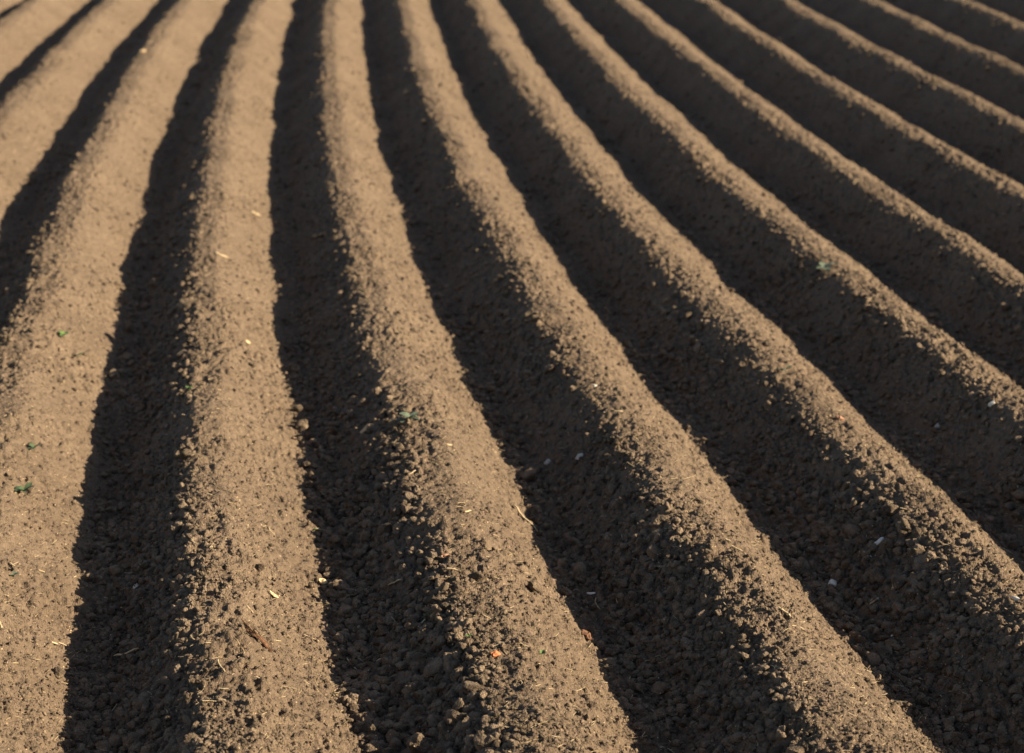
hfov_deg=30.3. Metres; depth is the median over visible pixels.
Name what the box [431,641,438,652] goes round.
soil clod
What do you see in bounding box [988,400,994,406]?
stone
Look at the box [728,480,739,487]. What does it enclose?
soil clod
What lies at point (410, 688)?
soil clod
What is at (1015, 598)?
stone
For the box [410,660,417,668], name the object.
soil clod
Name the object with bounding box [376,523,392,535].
soil clod
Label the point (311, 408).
soil clod
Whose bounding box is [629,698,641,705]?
soil clod
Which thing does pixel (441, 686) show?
soil clod
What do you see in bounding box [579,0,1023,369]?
earth ridge
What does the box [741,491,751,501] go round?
soil clod
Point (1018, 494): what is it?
soil clod
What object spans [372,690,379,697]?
soil clod
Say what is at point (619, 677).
soil clod
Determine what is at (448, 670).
soil clod
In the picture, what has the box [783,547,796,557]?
soil clod
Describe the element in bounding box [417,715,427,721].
soil clod
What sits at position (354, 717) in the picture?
soil clod
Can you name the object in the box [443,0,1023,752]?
earth ridge
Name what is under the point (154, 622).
soil clod
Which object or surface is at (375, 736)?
soil clod
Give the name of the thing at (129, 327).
soil clod
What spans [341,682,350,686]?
soil clod
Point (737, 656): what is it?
soil clod
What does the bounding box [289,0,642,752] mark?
earth ridge
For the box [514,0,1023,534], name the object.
earth ridge
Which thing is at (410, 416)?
seedling
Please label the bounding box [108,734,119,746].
soil clod
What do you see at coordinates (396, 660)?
soil clod
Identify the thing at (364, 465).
soil clod
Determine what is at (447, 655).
soil clod
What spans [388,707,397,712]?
soil clod
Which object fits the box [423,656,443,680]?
soil clod
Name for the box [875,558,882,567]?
soil clod
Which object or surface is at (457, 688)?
soil clod
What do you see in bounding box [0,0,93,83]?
earth ridge
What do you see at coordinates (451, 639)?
soil clod
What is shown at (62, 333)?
seedling
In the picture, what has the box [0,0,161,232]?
earth ridge
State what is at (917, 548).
soil clod
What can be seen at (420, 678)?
soil clod
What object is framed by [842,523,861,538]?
soil clod
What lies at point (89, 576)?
soil clod
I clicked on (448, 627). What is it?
soil clod
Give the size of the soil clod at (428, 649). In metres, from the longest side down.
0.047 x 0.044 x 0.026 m
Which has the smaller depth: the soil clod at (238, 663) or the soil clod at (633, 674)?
the soil clod at (238, 663)
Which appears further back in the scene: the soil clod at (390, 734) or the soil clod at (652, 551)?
the soil clod at (652, 551)
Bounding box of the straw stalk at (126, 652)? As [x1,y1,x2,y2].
[114,648,138,655]
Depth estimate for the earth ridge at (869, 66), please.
14.59 m
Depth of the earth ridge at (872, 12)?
16.36 m
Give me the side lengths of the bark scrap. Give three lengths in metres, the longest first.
0.120 x 0.035 x 0.020 m
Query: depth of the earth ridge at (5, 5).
20.11 m
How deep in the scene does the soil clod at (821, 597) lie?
5.78 m
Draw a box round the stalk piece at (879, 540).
[874,537,883,544]
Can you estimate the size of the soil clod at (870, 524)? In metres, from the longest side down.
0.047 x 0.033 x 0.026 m
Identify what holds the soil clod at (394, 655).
on the earth ridge at (325, 24)
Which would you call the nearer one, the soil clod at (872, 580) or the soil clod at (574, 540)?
the soil clod at (872, 580)
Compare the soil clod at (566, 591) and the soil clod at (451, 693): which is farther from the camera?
the soil clod at (566, 591)
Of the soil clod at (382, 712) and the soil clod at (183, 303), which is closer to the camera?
the soil clod at (382, 712)
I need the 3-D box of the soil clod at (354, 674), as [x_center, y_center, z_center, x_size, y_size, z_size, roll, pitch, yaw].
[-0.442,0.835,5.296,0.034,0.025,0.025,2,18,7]
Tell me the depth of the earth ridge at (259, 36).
6.92 m
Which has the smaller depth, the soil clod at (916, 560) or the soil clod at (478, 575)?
the soil clod at (478, 575)
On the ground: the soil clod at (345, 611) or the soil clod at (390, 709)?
the soil clod at (345, 611)
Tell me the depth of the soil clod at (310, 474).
6.76 m
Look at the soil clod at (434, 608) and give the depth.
5.32 m
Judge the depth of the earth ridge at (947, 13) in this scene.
18.06 m
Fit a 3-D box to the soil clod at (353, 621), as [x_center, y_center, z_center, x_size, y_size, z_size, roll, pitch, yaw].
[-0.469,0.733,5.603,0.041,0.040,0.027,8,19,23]
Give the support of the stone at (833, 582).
on the ground
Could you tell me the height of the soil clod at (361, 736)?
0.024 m
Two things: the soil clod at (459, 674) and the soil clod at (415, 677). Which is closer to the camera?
the soil clod at (459, 674)
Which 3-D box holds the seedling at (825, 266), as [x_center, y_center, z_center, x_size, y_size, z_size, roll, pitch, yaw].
[1.462,-0.499,8.814,0.081,0.054,0.077,9,20,26]
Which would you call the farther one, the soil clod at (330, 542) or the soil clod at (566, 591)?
the soil clod at (330, 542)
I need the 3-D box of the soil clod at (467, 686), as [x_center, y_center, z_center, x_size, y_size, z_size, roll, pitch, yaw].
[-0.104,0.811,4.893,0.053,0.039,0.042,-3,18,-10]
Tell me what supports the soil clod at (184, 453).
on the earth ridge at (259, 36)
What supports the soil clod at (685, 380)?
on the earth ridge at (515, 54)
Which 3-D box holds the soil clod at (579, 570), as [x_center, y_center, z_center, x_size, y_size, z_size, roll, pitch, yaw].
[0.211,0.622,5.989,0.046,0.074,0.065,9,-23,9]
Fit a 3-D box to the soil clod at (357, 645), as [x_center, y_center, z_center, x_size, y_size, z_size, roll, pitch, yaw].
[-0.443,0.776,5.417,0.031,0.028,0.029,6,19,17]
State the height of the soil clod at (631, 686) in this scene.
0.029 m
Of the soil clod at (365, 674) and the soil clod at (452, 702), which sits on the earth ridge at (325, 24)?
the soil clod at (452, 702)
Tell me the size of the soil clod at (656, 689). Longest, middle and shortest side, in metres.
0.061 x 0.058 x 0.034 m
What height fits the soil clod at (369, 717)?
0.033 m
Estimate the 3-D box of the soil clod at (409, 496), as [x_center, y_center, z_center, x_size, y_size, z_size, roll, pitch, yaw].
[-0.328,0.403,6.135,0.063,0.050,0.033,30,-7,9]
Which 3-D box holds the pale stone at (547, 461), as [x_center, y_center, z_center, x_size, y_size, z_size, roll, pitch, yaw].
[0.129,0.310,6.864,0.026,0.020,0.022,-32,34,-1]
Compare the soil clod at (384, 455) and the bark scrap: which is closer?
the bark scrap
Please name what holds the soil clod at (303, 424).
on the ground
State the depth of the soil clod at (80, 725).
5.01 m
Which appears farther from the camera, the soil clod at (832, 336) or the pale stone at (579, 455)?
the soil clod at (832, 336)
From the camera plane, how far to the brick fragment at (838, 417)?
6.79 m
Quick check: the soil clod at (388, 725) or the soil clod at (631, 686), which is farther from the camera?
the soil clod at (631, 686)
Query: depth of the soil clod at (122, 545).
6.12 m
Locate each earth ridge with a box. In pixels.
[0,0,22,17]
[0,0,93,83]
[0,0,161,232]
[0,0,228,752]
[108,0,357,752]
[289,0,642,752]
[375,0,940,752]
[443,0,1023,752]
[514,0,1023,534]
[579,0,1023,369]
[655,0,1023,260]
[729,0,1023,177]
[809,0,1023,117]
[893,0,1023,62]
[980,0,1023,18]
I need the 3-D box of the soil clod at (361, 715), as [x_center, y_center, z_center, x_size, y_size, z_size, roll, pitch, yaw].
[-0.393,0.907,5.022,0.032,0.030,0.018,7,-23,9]
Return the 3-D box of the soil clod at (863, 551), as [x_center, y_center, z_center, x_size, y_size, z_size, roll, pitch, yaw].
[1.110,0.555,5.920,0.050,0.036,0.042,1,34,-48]
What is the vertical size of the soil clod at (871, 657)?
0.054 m
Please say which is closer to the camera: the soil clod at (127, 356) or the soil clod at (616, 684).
the soil clod at (616, 684)
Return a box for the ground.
[0,0,1023,752]
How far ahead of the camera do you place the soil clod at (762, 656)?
5.00 m
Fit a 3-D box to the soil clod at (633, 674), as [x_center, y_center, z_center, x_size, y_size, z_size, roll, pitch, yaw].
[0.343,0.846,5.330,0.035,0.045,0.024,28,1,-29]
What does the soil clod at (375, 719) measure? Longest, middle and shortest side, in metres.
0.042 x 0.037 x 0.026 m
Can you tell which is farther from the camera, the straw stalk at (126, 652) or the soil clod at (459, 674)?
the straw stalk at (126, 652)
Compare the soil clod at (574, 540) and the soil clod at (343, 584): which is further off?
the soil clod at (574, 540)
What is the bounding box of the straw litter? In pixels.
[0,69,1023,752]
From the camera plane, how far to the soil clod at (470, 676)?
4.93 m
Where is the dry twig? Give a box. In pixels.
[513,504,537,531]
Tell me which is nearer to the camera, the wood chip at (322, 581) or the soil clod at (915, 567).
the soil clod at (915, 567)
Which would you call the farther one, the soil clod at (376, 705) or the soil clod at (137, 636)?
the soil clod at (137, 636)
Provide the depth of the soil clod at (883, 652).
5.42 m
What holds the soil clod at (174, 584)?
on the earth ridge at (259, 36)
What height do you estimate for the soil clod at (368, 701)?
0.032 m
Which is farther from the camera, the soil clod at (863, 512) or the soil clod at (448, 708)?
the soil clod at (863, 512)
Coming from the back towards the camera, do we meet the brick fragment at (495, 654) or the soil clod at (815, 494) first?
the soil clod at (815, 494)
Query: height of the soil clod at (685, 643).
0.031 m
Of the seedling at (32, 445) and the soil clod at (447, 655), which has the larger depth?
the seedling at (32, 445)
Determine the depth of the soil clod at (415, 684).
5.05 m
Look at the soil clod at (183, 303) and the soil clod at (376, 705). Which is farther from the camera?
the soil clod at (183, 303)
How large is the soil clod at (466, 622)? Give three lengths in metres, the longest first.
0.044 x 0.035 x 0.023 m
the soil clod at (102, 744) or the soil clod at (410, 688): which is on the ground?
the soil clod at (102, 744)
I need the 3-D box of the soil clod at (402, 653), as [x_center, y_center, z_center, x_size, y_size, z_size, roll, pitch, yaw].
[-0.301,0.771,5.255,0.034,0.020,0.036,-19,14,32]
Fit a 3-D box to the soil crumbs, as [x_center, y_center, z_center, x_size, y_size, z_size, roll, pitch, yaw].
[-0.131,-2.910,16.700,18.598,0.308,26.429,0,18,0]
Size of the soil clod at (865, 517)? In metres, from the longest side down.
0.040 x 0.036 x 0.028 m
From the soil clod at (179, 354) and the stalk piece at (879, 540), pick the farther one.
the soil clod at (179, 354)
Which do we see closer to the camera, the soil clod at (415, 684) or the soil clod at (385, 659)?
the soil clod at (415, 684)
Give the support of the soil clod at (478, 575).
on the earth ridge at (325, 24)
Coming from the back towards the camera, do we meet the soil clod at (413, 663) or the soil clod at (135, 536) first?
the soil clod at (135, 536)
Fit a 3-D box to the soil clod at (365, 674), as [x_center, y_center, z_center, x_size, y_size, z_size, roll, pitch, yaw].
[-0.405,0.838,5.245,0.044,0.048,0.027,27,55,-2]
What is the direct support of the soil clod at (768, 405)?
on the earth ridge at (515, 54)
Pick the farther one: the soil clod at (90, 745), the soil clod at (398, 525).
the soil clod at (398, 525)
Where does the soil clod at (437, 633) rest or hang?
on the earth ridge at (325, 24)
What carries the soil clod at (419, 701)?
on the earth ridge at (325, 24)
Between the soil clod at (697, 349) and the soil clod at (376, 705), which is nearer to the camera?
the soil clod at (376, 705)
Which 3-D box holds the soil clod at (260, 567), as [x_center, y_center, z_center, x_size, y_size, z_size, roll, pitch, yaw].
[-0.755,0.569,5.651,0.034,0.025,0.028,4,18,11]
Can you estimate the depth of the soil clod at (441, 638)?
5.16 m
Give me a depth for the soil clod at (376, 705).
5.06 m
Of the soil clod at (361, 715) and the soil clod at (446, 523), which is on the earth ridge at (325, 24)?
the soil clod at (446, 523)
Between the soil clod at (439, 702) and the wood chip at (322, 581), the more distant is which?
the wood chip at (322, 581)
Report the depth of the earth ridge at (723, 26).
12.83 m
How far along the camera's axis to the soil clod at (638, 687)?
5.22 m
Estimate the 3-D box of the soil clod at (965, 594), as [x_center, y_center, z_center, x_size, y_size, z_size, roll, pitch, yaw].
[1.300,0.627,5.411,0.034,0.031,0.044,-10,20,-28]
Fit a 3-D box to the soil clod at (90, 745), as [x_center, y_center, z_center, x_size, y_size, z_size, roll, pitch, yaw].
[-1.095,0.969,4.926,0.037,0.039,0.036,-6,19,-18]
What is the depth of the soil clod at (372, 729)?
4.93 m
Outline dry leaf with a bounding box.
[581,629,592,640]
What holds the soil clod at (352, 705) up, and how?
on the ground
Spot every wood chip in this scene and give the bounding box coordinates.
[319,578,327,584]
[360,423,370,433]
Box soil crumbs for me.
[0,0,1023,752]
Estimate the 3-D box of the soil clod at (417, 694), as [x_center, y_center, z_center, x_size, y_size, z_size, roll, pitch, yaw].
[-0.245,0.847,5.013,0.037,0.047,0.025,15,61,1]
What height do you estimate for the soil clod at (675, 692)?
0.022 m
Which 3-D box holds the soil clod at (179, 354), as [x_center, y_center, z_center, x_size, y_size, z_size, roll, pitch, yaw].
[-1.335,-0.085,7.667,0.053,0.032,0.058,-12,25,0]
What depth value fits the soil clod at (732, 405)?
7.30 m
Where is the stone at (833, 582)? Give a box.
[827,579,836,586]
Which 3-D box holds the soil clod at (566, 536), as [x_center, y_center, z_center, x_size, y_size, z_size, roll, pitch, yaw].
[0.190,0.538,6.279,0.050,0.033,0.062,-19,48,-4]
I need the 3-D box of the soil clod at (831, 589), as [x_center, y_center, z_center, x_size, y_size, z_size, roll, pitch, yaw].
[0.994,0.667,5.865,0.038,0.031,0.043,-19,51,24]
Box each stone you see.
[544,459,550,465]
[575,453,583,459]
[827,579,836,586]
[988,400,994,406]
[1009,596,1019,601]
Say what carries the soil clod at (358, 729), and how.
on the ground
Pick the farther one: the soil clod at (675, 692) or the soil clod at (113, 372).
the soil clod at (113, 372)
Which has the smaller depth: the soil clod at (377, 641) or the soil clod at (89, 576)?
the soil clod at (377, 641)
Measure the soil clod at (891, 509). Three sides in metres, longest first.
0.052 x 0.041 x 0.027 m
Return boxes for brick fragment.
[491,650,500,657]
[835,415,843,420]
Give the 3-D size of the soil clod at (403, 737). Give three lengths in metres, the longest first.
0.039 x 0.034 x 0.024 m
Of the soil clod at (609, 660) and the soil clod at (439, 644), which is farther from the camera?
the soil clod at (609, 660)
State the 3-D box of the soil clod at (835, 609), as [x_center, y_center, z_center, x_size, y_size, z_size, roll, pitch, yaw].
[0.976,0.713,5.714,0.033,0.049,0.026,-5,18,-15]
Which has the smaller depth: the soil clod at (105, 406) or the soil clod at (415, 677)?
the soil clod at (415, 677)
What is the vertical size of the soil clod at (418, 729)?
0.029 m
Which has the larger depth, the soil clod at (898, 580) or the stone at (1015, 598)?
the soil clod at (898, 580)
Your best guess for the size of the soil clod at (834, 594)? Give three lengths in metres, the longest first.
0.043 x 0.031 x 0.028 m
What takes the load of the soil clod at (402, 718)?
on the earth ridge at (325, 24)
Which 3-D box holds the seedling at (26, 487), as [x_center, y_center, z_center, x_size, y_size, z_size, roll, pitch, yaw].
[-1.608,0.376,6.243,0.056,0.042,0.057,-12,21,-33]
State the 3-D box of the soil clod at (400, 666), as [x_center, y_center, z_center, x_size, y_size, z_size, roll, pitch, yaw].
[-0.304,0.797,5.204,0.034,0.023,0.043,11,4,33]
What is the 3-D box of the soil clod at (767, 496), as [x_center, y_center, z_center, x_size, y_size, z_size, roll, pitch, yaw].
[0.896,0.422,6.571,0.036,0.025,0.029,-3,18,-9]
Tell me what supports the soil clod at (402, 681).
on the earth ridge at (325, 24)
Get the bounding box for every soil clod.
[53,666,65,678]
[76,722,83,731]
[84,572,93,580]
[86,742,95,749]
[90,713,101,723]
[95,740,109,748]
[101,403,111,409]
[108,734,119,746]
[109,368,118,379]
[117,541,130,549]
[118,352,133,360]
[125,320,135,332]
[131,533,139,542]
[131,633,144,641]
[149,617,161,628]
[163,694,173,705]
[170,581,180,589]
[176,349,186,358]
[177,297,192,310]
[180,448,190,459]
[229,657,244,669]
[255,564,265,571]
[292,392,300,396]
[294,419,308,429]
[305,404,316,412]
[307,470,315,478]
[326,537,340,544]
[338,604,352,618]
[339,579,346,589]
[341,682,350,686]
[348,702,360,710]
[349,617,358,625]
[349,669,358,677]
[350,714,357,721]
[354,642,362,650]
[354,721,364,733]
[355,632,368,642]
[356,484,371,493]
[357,732,366,741]
[358,712,367,720]
[359,670,370,680]
[360,461,369,469]
[364,713,376,721]
[365,699,374,707]
[367,724,376,733]
[368,700,381,711]
[370,733,380,739]
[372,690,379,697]
[373,716,379,722]
[374,638,384,646]
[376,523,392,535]
[377,708,387,716]
[377,726,386,734]
[378,668,386,676]
[380,699,388,708]
[381,656,388,664]
[382,452,389,461]
[383,720,395,733]
[385,729,400,741]
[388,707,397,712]
[392,523,404,533]
[392,652,399,657]
[392,656,401,666]
[393,721,404,730]
[394,677,411,686]
[395,662,406,670]
[397,648,408,657]
[398,733,409,742]
[400,715,410,721]
[402,688,410,693]
[403,685,414,691]
[405,491,416,503]
[409,681,420,689]
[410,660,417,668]
[411,674,420,681]
[413,691,423,699]
[415,724,422,733]
[416,689,426,704]
[417,674,424,681]
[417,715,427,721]
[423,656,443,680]
[426,644,434,654]
[430,604,438,612]
[430,631,441,641]
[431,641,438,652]
[435,641,446,648]
[435,698,444,708]
[436,635,446,643]
[437,682,448,690]
[437,705,443,713]
[439,516,451,530]
[443,652,453,659]
[443,705,451,715]
[445,632,453,638]
[445,666,451,674]
[446,621,452,632]
[447,632,457,644]
[447,689,456,697]
[449,698,456,705]
[453,698,464,710]
[454,669,463,677]
[454,683,460,693]
[462,618,472,626]
[462,681,482,693]
[468,571,483,580]
[468,674,474,681]
[520,467,535,481]
[527,580,543,595]
[561,587,572,595]
[562,531,575,544]
[569,537,580,544]
[572,562,585,582]
[602,657,613,664]
[603,482,615,494]
[611,674,623,680]
[611,679,619,687]
[616,579,629,588]
[628,683,634,692]
[629,670,639,678]
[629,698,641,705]
[633,683,646,692]
[636,677,644,682]
[646,544,662,558]
[650,681,666,695]
[672,690,680,697]
[680,375,691,383]
[680,638,693,650]
[693,343,700,354]
[727,400,736,411]
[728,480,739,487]
[734,652,743,661]
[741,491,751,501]
[758,651,768,660]
[763,400,772,410]
[764,494,774,499]
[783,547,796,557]
[810,490,819,499]
[817,594,826,601]
[826,331,840,342]
[827,585,838,595]
[829,591,840,597]
[831,605,839,614]
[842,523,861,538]
[859,548,867,557]
[860,507,868,516]
[863,511,869,520]
[863,520,875,529]
[865,651,881,663]
[868,574,877,583]
[873,643,889,659]
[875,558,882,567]
[885,504,899,514]
[891,574,907,588]
[895,521,902,529]
[912,544,925,553]
[912,563,923,572]
[914,557,923,564]
[960,590,972,598]
[978,745,990,752]
[1011,487,1023,501]
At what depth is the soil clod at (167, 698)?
4.88 m
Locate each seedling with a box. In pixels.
[15,482,34,491]
[27,443,41,448]
[59,331,67,338]
[395,416,407,422]
[399,412,419,423]
[816,262,835,269]
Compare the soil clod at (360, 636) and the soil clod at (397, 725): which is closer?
the soil clod at (397, 725)
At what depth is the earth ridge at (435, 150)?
7.17 m
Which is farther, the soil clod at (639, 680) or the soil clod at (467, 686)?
the soil clod at (639, 680)
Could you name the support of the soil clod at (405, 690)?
on the earth ridge at (325, 24)
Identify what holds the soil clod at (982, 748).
on the earth ridge at (515, 54)
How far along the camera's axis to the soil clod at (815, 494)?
6.39 m
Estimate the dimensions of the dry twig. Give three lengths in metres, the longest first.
0.161 x 0.015 x 0.011 m
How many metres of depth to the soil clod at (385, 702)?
5.08 m
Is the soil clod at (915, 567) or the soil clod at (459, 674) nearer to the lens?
the soil clod at (459, 674)
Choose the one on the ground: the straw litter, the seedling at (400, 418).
the straw litter
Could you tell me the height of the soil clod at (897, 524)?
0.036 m
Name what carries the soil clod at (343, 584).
on the ground
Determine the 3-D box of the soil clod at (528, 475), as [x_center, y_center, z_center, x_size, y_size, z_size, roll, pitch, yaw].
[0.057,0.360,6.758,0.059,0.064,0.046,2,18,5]
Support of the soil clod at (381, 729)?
on the ground
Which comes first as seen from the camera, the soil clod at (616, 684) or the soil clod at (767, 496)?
the soil clod at (616, 684)
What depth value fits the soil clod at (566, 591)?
5.82 m
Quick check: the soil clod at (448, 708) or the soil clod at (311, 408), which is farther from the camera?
the soil clod at (311, 408)
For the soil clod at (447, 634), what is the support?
on the earth ridge at (325, 24)
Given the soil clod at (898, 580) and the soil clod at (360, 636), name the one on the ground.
the soil clod at (360, 636)
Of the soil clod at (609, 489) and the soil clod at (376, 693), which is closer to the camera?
the soil clod at (376, 693)
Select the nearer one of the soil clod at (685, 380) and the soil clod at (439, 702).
the soil clod at (439, 702)
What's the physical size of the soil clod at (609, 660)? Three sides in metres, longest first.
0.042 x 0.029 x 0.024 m
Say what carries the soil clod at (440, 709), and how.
on the soil clod
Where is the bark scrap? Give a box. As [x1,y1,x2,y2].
[241,619,272,651]
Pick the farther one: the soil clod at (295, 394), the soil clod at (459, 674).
the soil clod at (295, 394)
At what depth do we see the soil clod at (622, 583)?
5.78 m
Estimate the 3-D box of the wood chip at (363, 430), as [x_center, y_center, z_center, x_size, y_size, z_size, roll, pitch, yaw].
[-0.538,0.191,6.965,0.056,0.017,0.024,-40,36,-13]
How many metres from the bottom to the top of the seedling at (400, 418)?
0.030 m
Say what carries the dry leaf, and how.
on the earth ridge at (325, 24)
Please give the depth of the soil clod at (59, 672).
5.25 m
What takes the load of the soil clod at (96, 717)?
on the ground
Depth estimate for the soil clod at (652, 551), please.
5.79 m
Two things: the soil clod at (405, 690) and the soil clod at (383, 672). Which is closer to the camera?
the soil clod at (405, 690)
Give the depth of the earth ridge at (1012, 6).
19.77 m
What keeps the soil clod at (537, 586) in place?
on the earth ridge at (325, 24)
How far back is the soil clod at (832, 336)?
8.29 m
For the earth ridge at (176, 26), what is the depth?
7.87 m
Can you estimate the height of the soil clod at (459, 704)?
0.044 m

